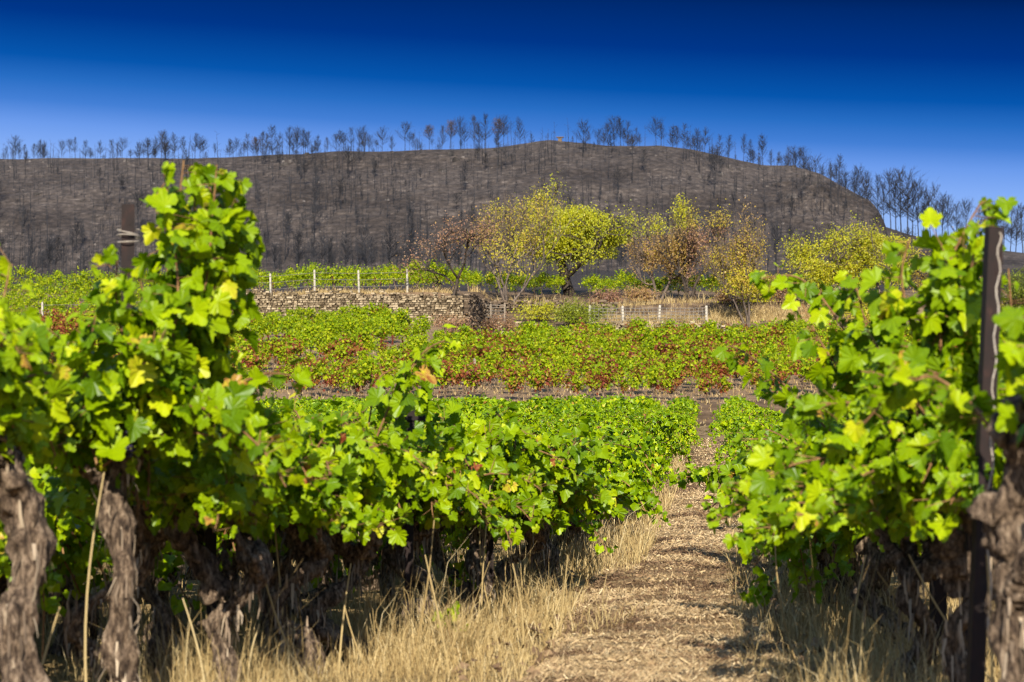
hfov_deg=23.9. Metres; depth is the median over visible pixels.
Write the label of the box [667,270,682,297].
terrace vine
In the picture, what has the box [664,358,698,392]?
bush vine
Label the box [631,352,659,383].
bush vine
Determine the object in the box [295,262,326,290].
terrace vine
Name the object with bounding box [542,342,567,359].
bush vine
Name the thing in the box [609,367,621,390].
bush vine
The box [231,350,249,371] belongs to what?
bush vine
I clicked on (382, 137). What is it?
burnt tree
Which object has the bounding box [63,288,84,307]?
terrace vine
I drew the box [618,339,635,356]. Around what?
bush vine
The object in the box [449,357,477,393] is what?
bush vine
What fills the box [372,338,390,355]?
bush vine
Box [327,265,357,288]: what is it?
terrace vine
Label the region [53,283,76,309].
terrace vine
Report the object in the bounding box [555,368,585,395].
bush vine
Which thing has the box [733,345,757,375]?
bush vine
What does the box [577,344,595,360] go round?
bush vine
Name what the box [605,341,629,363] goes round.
bush vine
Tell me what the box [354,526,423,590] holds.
grapevine
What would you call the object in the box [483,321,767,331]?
stone wall
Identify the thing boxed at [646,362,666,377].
bush vine
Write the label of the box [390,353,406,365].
bush vine
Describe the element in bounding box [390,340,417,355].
bush vine
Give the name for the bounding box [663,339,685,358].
bush vine
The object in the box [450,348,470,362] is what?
bush vine
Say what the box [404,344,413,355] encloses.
bush vine
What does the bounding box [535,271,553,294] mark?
terrace vine
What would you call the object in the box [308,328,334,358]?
bush vine
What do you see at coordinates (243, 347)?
bush vine
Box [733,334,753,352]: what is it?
bush vine
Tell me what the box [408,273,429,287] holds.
terrace vine
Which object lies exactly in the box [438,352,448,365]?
bush vine
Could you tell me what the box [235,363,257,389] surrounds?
bush vine
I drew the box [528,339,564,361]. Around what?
bush vine
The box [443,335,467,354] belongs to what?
bush vine
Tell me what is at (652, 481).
grapevine
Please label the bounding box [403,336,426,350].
bush vine
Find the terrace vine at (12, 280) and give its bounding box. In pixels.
[0,274,16,285]
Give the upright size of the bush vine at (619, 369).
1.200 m
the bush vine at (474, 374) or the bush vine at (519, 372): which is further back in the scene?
the bush vine at (519, 372)
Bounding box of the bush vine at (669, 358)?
[656,351,679,387]
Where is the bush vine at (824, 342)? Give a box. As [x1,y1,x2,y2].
[817,335,829,346]
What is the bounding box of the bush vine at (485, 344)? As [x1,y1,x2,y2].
[480,341,490,351]
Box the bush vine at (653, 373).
[636,365,662,399]
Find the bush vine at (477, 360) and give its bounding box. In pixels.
[464,355,485,368]
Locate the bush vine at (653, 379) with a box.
[645,366,664,394]
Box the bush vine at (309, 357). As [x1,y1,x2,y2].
[298,351,321,366]
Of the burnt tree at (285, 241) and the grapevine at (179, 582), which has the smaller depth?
the grapevine at (179, 582)
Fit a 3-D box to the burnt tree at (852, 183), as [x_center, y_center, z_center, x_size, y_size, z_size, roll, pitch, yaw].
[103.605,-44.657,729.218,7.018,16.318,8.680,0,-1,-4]
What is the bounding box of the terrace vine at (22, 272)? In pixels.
[13,263,35,283]
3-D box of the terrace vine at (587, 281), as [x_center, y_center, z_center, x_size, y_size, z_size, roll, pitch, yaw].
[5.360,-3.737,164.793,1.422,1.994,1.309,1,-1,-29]
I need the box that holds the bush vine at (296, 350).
[285,338,308,358]
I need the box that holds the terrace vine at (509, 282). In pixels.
[498,271,521,296]
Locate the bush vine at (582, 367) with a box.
[574,357,601,392]
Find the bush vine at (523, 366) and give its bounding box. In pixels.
[513,359,533,388]
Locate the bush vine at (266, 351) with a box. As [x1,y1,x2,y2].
[258,338,286,370]
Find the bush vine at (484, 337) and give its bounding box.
[477,335,504,345]
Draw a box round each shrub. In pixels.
[427,309,476,332]
[481,312,525,333]
[510,299,564,322]
[551,291,617,327]
[587,285,625,303]
[622,282,660,303]
[714,280,752,306]
[734,264,778,306]
[759,271,803,305]
[832,288,869,326]
[980,267,1023,309]
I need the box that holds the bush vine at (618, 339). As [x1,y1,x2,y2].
[609,332,632,347]
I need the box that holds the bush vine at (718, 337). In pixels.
[704,328,728,346]
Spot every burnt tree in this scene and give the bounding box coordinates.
[3,135,22,154]
[39,140,48,157]
[41,203,49,239]
[56,140,65,155]
[63,138,73,152]
[70,137,77,152]
[81,140,90,157]
[95,140,104,158]
[105,160,109,194]
[115,137,131,150]
[129,187,145,228]
[142,138,151,153]
[142,139,152,155]
[151,137,160,151]
[157,132,176,157]
[168,133,180,152]
[179,135,187,158]
[188,133,202,150]
[192,136,209,149]
[225,141,233,156]
[233,137,240,149]
[243,133,250,153]
[250,136,261,152]
[259,131,266,153]
[261,132,271,151]
[263,125,278,154]
[275,132,283,152]
[282,219,289,260]
[284,127,293,146]
[287,126,302,148]
[287,132,304,153]
[297,130,307,153]
[305,131,311,147]
[313,134,320,152]
[330,131,342,149]
[336,129,346,151]
[340,132,346,145]
[348,128,356,151]
[353,178,357,214]
[355,125,373,142]
[356,132,362,145]
[361,132,370,150]
[374,127,390,150]
[388,135,395,148]
[396,121,413,140]
[401,205,414,232]
[405,131,415,149]
[421,125,434,149]
[437,126,448,147]
[442,119,458,144]
[452,116,469,148]
[459,129,471,148]
[466,116,476,141]
[473,122,485,147]
[477,113,492,139]
[489,117,507,146]
[491,115,515,146]
[511,116,528,139]
[580,171,585,206]
[593,128,603,143]
[598,123,609,142]
[600,115,622,145]
[615,115,624,145]
[617,165,618,200]
[622,121,634,140]
[633,127,639,143]
[646,116,665,135]
[656,124,666,145]
[666,126,678,146]
[671,125,681,145]
[679,123,689,141]
[694,129,700,150]
[700,128,711,151]
[713,159,717,198]
[715,134,725,155]
[725,135,734,151]
[741,134,748,160]
[746,139,755,161]
[756,133,767,162]
[779,153,789,164]
[785,147,789,164]
[787,146,800,159]
[789,153,807,165]
[796,147,803,167]
[796,154,833,175]
[797,146,811,168]
[798,157,812,168]
[831,163,844,184]
[834,178,840,213]
[840,169,859,191]
[844,164,873,199]
[846,167,863,194]
[860,175,879,202]
[868,171,886,210]
[871,168,901,228]
[874,181,893,219]
[876,165,918,231]
[883,179,911,230]
[886,167,932,235]
[899,182,921,234]
[903,176,933,235]
[918,186,935,230]
[921,193,944,236]
[928,184,943,234]
[934,193,954,234]
[934,195,966,224]
[949,203,965,239]
[951,196,978,243]
[974,206,983,235]
[986,202,1008,230]
[997,220,1012,243]
[1004,207,1022,250]
[1006,210,1023,251]
[1011,202,1023,252]
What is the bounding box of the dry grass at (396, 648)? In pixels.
[0,424,1000,681]
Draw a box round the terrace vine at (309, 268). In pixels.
[297,262,320,289]
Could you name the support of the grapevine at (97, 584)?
on the ground at (704, 417)
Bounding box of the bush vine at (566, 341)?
[557,333,582,353]
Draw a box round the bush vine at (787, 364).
[774,354,793,381]
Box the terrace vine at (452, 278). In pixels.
[444,268,466,289]
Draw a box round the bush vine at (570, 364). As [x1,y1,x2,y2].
[566,358,581,377]
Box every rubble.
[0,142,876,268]
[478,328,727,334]
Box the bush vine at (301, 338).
[289,333,309,358]
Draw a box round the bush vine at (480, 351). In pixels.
[470,338,500,363]
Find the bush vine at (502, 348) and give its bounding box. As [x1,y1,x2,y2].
[496,340,512,360]
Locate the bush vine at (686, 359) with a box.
[681,352,702,389]
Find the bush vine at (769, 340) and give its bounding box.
[758,333,778,354]
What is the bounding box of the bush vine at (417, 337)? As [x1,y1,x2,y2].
[401,330,423,346]
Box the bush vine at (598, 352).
[592,349,615,363]
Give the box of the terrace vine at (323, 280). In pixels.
[313,274,338,287]
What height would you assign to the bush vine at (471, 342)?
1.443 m
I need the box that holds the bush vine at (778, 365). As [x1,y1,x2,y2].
[762,360,795,393]
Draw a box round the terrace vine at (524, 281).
[519,274,536,296]
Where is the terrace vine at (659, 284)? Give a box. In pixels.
[651,276,673,297]
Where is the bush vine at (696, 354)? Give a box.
[680,343,706,385]
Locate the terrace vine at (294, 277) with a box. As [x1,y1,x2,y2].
[281,269,302,289]
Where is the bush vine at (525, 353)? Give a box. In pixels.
[511,339,535,364]
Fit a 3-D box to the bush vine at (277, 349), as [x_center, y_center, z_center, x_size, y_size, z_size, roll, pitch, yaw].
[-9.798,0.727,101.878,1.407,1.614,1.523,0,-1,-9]
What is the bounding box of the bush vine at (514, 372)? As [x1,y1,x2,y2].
[497,364,521,393]
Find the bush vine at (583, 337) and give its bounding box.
[574,333,589,345]
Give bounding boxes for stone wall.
[246,289,464,322]
[462,293,618,338]
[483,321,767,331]
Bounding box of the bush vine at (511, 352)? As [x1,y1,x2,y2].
[503,343,520,363]
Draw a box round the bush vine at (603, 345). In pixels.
[596,341,613,356]
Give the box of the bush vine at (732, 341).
[726,333,742,348]
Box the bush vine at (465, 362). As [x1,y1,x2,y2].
[457,359,480,366]
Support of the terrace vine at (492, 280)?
on the ground at (704, 417)
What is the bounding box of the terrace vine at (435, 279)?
[423,273,446,287]
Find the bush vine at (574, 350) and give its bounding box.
[560,340,587,358]
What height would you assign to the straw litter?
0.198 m
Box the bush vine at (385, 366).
[373,358,399,394]
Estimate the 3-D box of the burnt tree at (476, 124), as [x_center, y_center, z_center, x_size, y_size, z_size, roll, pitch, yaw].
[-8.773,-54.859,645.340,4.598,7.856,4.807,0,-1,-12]
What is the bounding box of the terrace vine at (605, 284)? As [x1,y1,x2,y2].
[594,277,618,294]
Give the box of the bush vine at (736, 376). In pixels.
[722,357,751,389]
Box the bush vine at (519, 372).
[503,363,526,390]
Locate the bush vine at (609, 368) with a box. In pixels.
[592,358,621,396]
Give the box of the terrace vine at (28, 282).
[23,277,37,293]
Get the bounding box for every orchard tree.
[392,210,502,307]
[457,185,583,308]
[482,173,649,295]
[618,192,703,299]
[646,197,737,301]
[692,195,775,326]
[769,220,878,289]
[839,210,929,295]
[901,228,980,297]
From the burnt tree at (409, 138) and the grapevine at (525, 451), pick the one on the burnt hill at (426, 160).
the burnt tree at (409, 138)
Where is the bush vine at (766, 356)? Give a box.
[752,351,778,364]
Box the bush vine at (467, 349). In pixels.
[460,344,477,357]
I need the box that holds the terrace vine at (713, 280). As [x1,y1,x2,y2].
[706,273,721,298]
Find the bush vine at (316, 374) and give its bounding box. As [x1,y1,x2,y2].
[301,359,332,396]
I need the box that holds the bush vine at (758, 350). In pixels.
[748,341,777,360]
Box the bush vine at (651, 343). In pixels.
[642,337,661,358]
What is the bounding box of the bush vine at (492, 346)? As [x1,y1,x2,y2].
[486,341,502,355]
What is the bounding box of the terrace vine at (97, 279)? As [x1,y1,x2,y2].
[92,270,105,282]
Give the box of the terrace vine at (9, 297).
[7,292,26,305]
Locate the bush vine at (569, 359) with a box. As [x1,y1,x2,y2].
[560,351,583,371]
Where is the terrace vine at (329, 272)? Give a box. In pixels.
[320,263,347,289]
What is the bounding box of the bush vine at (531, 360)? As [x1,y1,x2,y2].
[520,353,549,366]
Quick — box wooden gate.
[486,303,505,320]
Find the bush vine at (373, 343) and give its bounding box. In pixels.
[368,337,377,352]
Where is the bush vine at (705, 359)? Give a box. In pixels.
[693,349,723,389]
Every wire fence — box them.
[41,269,408,315]
[589,305,707,322]
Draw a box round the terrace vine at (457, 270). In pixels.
[449,262,470,291]
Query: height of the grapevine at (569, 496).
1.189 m
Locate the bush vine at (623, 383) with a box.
[614,374,639,398]
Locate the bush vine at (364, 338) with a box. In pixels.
[353,327,382,355]
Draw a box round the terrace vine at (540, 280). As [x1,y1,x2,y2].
[521,271,548,299]
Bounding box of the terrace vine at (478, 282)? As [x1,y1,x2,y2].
[466,271,483,290]
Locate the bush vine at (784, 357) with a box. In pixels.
[776,352,789,379]
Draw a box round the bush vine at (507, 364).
[485,352,517,387]
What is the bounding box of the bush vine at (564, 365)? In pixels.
[551,357,570,381]
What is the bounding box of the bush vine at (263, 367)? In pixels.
[255,354,270,371]
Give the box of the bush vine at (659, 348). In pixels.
[654,334,683,355]
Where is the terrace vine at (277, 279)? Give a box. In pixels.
[260,270,285,294]
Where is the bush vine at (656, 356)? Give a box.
[646,350,668,365]
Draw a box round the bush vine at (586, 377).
[574,367,598,395]
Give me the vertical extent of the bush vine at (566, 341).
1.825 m
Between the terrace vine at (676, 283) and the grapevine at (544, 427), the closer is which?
the grapevine at (544, 427)
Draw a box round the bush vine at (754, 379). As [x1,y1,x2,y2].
[745,369,764,386]
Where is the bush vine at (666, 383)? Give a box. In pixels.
[659,376,683,400]
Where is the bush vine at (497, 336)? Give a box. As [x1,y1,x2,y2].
[488,327,508,357]
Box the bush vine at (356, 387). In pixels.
[340,369,364,394]
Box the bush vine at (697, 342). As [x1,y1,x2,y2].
[681,336,703,348]
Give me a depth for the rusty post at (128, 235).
9.69 m
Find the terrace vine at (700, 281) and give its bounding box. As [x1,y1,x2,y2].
[688,275,710,298]
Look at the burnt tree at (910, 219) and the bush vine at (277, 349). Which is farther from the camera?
the burnt tree at (910, 219)
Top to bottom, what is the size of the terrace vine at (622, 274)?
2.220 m
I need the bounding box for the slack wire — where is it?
[986,232,1001,646]
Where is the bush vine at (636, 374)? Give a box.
[623,362,645,394]
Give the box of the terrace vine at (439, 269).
[423,257,450,286]
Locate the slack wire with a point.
(994, 343)
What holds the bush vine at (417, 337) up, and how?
on the ground at (704, 417)
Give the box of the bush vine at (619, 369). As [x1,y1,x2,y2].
[612,361,625,387]
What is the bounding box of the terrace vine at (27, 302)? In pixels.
[19,296,40,309]
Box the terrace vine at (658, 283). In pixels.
[649,274,668,297]
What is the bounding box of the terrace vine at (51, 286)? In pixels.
[36,284,59,300]
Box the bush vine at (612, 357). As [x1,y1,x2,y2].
[608,354,616,362]
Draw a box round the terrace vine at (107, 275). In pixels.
[102,269,115,277]
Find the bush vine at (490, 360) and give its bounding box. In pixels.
[481,352,500,386]
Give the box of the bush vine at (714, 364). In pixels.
[698,355,729,394]
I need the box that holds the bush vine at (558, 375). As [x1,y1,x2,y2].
[547,364,564,396]
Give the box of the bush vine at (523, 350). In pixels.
[515,338,536,365]
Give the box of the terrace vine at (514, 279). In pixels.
[504,272,523,295]
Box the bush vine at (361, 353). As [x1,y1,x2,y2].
[353,349,371,363]
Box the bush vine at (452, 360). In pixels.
[447,355,465,364]
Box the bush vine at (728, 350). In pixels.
[705,340,733,361]
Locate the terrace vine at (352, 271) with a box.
[342,266,364,290]
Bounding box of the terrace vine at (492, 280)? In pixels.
[480,270,508,295]
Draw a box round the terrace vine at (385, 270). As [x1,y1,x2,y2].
[377,262,397,288]
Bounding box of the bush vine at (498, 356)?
[482,351,505,382]
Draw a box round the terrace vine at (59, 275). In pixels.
[52,268,68,286]
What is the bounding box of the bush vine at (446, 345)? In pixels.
[431,332,450,358]
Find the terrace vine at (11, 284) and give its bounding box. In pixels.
[0,279,22,298]
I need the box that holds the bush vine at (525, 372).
[515,360,544,394]
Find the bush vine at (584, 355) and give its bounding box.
[567,344,596,374]
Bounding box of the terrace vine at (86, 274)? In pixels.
[77,265,101,285]
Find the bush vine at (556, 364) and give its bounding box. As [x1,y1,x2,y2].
[549,360,562,371]
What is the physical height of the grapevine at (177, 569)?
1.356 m
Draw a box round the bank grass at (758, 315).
[247,282,835,425]
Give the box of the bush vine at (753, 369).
[744,363,761,389]
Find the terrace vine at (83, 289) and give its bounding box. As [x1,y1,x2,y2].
[73,284,90,297]
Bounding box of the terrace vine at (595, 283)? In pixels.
[587,274,604,293]
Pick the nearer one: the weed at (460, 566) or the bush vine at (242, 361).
the weed at (460, 566)
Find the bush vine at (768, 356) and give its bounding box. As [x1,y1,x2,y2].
[750,350,777,370]
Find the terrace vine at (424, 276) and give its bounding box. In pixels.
[414,271,433,287]
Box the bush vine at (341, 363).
[329,356,356,372]
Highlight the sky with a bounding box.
[0,0,1023,252]
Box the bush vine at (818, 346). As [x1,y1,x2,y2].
[797,339,822,362]
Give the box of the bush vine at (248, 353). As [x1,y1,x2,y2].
[236,347,253,368]
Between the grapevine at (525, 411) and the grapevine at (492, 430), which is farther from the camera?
the grapevine at (525, 411)
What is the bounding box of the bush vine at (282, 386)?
[266,380,287,398]
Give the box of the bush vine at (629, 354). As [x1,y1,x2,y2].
[616,345,647,367]
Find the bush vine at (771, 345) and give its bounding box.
[754,341,780,356]
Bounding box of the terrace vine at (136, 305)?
[119,293,141,307]
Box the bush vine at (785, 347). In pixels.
[779,336,798,356]
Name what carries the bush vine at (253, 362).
on the ground at (704, 417)
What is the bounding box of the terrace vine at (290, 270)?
[281,266,298,291]
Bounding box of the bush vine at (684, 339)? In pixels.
[665,332,692,348]
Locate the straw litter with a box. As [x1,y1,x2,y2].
[452,438,852,681]
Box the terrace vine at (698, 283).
[688,276,707,295]
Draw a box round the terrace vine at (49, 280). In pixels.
[33,275,57,294]
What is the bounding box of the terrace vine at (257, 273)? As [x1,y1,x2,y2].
[251,267,262,292]
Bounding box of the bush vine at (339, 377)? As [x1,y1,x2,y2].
[327,368,348,397]
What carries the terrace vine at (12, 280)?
on the ground at (704, 417)
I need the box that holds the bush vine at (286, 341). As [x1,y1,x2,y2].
[275,335,296,353]
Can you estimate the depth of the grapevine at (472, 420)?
33.21 m
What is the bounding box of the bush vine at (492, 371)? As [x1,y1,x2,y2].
[485,362,498,389]
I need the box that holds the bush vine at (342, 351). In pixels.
[332,340,362,359]
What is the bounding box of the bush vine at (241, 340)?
[236,333,250,347]
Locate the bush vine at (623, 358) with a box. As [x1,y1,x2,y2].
[614,355,639,380]
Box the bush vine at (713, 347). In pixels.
[701,341,723,354]
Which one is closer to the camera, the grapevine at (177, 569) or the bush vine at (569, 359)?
the grapevine at (177, 569)
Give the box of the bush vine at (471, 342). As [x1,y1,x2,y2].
[465,337,481,356]
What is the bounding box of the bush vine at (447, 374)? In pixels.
[436,360,459,398]
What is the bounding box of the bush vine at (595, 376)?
[584,364,610,396]
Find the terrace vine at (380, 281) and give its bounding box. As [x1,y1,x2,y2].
[366,273,390,288]
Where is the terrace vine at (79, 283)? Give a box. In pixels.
[74,276,94,300]
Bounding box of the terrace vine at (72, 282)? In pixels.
[54,276,80,294]
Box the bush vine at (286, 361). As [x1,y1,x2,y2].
[277,351,297,379]
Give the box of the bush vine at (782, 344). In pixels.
[777,336,788,351]
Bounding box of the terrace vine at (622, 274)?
[614,269,636,293]
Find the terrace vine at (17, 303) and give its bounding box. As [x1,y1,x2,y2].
[8,298,22,309]
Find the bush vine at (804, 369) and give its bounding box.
[788,357,819,393]
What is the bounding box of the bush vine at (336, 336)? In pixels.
[330,331,353,360]
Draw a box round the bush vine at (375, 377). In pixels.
[360,358,395,387]
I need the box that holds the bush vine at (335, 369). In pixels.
[317,359,342,392]
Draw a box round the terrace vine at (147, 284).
[143,274,158,287]
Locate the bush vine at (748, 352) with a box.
[735,342,759,366]
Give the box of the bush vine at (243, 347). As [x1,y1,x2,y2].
[230,337,254,354]
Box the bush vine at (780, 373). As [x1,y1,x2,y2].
[758,364,786,388]
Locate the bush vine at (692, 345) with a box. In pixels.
[674,343,697,359]
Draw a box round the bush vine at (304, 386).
[291,366,318,399]
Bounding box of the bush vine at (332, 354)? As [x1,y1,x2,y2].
[329,349,344,360]
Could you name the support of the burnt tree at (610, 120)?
on the burnt hill at (426, 160)
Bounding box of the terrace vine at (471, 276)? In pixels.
[465,270,481,285]
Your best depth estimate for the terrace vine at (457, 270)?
165.38 m
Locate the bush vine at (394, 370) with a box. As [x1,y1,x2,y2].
[385,359,402,382]
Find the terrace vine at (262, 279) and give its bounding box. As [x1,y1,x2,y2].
[256,269,271,291]
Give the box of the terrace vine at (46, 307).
[37,297,64,313]
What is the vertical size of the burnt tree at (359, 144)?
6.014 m
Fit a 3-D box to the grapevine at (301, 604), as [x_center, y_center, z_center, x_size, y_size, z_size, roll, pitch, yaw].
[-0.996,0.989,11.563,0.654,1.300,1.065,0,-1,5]
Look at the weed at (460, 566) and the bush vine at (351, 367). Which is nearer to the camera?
the weed at (460, 566)
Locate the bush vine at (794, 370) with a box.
[786,357,815,388]
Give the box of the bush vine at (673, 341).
[660,336,684,348]
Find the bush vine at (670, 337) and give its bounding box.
[664,334,684,348]
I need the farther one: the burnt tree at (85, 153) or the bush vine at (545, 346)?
the burnt tree at (85, 153)
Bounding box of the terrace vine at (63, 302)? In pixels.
[51,292,81,310]
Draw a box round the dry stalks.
[42,472,993,681]
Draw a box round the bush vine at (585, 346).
[573,341,595,358]
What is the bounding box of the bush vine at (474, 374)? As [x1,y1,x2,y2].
[458,362,489,395]
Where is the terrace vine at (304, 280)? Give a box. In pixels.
[297,274,312,289]
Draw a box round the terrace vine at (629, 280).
[615,271,635,296]
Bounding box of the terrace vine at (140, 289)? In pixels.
[135,288,142,300]
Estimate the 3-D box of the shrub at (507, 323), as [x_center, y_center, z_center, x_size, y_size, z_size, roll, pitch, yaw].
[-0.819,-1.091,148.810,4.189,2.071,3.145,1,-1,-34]
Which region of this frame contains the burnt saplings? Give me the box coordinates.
[0,119,918,279]
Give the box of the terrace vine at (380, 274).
[360,266,386,288]
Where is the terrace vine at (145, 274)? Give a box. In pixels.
[134,270,147,284]
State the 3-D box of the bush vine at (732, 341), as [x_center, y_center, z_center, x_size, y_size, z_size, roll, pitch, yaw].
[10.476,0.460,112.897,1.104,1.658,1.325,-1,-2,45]
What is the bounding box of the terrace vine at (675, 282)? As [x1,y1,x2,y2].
[670,277,688,297]
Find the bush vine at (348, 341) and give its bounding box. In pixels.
[339,334,360,356]
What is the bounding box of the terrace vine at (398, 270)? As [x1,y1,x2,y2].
[379,262,413,288]
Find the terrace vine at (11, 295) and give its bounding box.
[0,288,20,298]
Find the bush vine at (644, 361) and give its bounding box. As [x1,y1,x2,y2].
[616,352,652,386]
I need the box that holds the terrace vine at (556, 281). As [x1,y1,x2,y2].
[544,276,563,297]
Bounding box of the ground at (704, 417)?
[0,269,1023,681]
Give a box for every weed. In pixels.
[37,573,66,662]
[432,601,470,646]
[447,560,476,590]
[740,566,776,617]
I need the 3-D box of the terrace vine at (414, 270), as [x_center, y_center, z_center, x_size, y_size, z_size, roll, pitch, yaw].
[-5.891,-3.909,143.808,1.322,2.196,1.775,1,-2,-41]
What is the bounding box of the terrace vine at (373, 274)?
[362,264,380,290]
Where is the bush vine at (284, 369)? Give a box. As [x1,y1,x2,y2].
[269,360,295,390]
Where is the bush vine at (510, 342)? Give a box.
[497,332,518,357]
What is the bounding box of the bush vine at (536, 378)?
[526,362,560,396]
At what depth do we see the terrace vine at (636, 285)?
169.42 m
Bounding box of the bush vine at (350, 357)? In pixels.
[344,351,368,365]
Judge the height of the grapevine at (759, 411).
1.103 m
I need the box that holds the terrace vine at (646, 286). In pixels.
[632,278,652,289]
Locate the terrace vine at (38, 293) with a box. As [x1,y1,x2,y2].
[29,285,49,307]
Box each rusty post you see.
[117,204,139,624]
[205,525,217,665]
[395,406,425,634]
[486,444,493,617]
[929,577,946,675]
[963,531,970,652]
[965,226,1003,681]
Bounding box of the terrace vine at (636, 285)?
[628,277,648,291]
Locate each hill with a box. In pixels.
[0,140,910,272]
[886,227,1023,268]
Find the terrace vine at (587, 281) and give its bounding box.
[579,273,600,299]
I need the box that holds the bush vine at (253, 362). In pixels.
[243,349,271,371]
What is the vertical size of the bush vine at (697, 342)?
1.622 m
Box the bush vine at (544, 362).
[523,352,554,392]
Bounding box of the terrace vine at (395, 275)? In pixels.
[383,271,405,287]
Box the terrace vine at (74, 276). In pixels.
[65,271,87,290]
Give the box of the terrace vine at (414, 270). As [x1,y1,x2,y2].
[398,258,425,287]
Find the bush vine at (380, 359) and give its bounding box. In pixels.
[362,353,386,378]
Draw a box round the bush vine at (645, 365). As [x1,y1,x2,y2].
[631,356,649,381]
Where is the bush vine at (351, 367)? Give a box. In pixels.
[338,361,366,396]
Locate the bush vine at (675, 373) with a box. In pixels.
[661,365,694,395]
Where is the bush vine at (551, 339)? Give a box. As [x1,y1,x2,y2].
[539,335,558,360]
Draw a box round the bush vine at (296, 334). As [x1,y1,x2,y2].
[286,331,305,346]
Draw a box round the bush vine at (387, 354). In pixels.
[381,349,393,361]
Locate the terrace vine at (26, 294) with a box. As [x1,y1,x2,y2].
[16,281,40,305]
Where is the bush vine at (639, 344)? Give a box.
[636,339,647,354]
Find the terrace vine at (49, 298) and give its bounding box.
[46,293,66,311]
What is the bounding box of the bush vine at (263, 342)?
[258,335,271,365]
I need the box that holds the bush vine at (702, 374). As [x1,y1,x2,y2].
[692,364,714,395]
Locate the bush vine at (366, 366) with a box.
[348,356,378,397]
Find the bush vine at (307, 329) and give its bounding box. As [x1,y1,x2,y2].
[298,320,319,351]
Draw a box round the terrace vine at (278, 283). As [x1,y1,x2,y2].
[269,270,285,290]
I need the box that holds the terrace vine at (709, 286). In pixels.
[701,277,717,294]
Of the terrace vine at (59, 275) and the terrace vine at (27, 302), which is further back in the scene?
the terrace vine at (59, 275)
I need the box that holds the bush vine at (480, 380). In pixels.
[466,361,493,393]
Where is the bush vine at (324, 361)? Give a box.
[309,353,333,383]
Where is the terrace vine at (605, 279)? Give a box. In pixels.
[601,274,618,291]
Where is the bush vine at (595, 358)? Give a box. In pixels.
[584,349,611,379]
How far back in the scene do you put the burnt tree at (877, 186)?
733.41 m
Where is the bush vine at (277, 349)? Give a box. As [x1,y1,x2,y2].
[264,339,295,372]
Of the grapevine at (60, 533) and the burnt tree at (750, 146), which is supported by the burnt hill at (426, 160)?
the burnt tree at (750, 146)
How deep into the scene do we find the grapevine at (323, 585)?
14.63 m
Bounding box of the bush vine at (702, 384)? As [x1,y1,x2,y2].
[694,375,717,401]
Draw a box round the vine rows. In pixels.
[255,392,756,419]
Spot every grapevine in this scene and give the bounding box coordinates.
[0,244,76,681]
[0,454,112,670]
[0,473,110,681]
[2,160,313,681]
[30,467,205,656]
[36,464,192,681]
[39,550,101,617]
[44,362,334,681]
[45,526,235,643]
[52,454,200,681]
[59,487,165,678]
[86,574,109,587]
[170,554,186,586]
[174,411,379,606]
[184,400,389,631]
[184,566,198,579]
[196,524,249,622]
[199,405,447,677]
[223,324,467,660]
[251,413,320,668]
[255,414,297,640]
[279,411,346,651]
[295,410,358,418]
[300,526,468,599]
[337,349,557,636]
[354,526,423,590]
[363,425,586,619]
[372,524,468,575]
[376,400,541,610]
[378,404,448,624]
[413,550,421,566]
[420,415,623,591]
[439,427,627,603]
[465,411,506,423]
[467,414,489,424]
[485,434,618,577]
[501,406,555,420]
[502,405,539,424]
[504,422,548,433]
[512,411,540,425]
[522,426,554,439]
[526,417,589,429]
[533,424,554,434]
[540,411,562,425]
[544,419,579,436]
[545,410,614,423]
[547,425,567,434]
[549,440,654,562]
[552,435,670,550]
[553,413,619,421]
[553,441,612,554]
[556,413,614,421]
[559,413,588,426]
[578,409,636,417]
[579,424,681,528]
[580,415,680,479]
[588,410,635,419]
[591,413,666,439]
[596,406,644,418]
[596,417,669,484]
[600,409,634,418]
[601,454,663,532]
[602,423,649,434]
[610,411,685,446]
[610,420,678,451]
[611,417,684,480]
[613,421,662,509]
[619,414,674,465]
[623,413,697,468]
[625,415,690,460]
[633,413,689,439]
[641,408,679,413]
[642,409,669,417]
[643,435,667,491]
[645,408,696,448]
[649,409,703,447]
[655,404,687,411]
[662,407,700,426]
[668,440,842,603]
[682,411,700,446]
[685,262,963,681]
[702,417,922,597]
[706,410,776,465]
[707,411,764,464]
[708,408,743,446]
[710,196,1023,681]
[710,402,741,436]
[712,412,756,454]
[715,407,765,416]
[716,441,837,574]
[721,415,780,454]
[721,446,748,485]
[723,407,758,435]
[724,422,861,611]
[725,422,779,445]
[725,422,779,464]
[728,422,782,459]
[730,401,753,408]
[732,375,921,658]
[737,420,777,446]
[738,415,895,623]
[738,416,783,446]
[740,405,766,415]
[742,419,779,435]
[749,409,782,421]
[751,403,777,411]
[787,423,921,621]
[843,305,1023,681]
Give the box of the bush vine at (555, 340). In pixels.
[548,333,560,344]
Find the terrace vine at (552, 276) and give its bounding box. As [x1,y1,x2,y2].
[545,273,567,294]
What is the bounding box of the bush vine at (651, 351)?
[639,346,657,358]
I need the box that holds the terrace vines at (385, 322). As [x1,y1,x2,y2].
[2,300,1006,369]
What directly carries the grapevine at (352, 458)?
on the ground at (704, 417)
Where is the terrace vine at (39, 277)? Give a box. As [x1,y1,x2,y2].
[32,271,51,286]
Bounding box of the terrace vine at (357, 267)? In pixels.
[351,263,369,287]
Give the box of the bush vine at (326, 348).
[318,337,341,365]
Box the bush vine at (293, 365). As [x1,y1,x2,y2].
[285,358,301,370]
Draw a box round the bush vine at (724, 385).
[710,371,732,400]
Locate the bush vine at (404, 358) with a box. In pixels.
[396,348,414,367]
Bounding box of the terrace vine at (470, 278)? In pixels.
[461,268,480,291]
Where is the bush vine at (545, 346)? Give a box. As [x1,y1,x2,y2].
[532,339,560,359]
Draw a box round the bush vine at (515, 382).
[504,372,530,400]

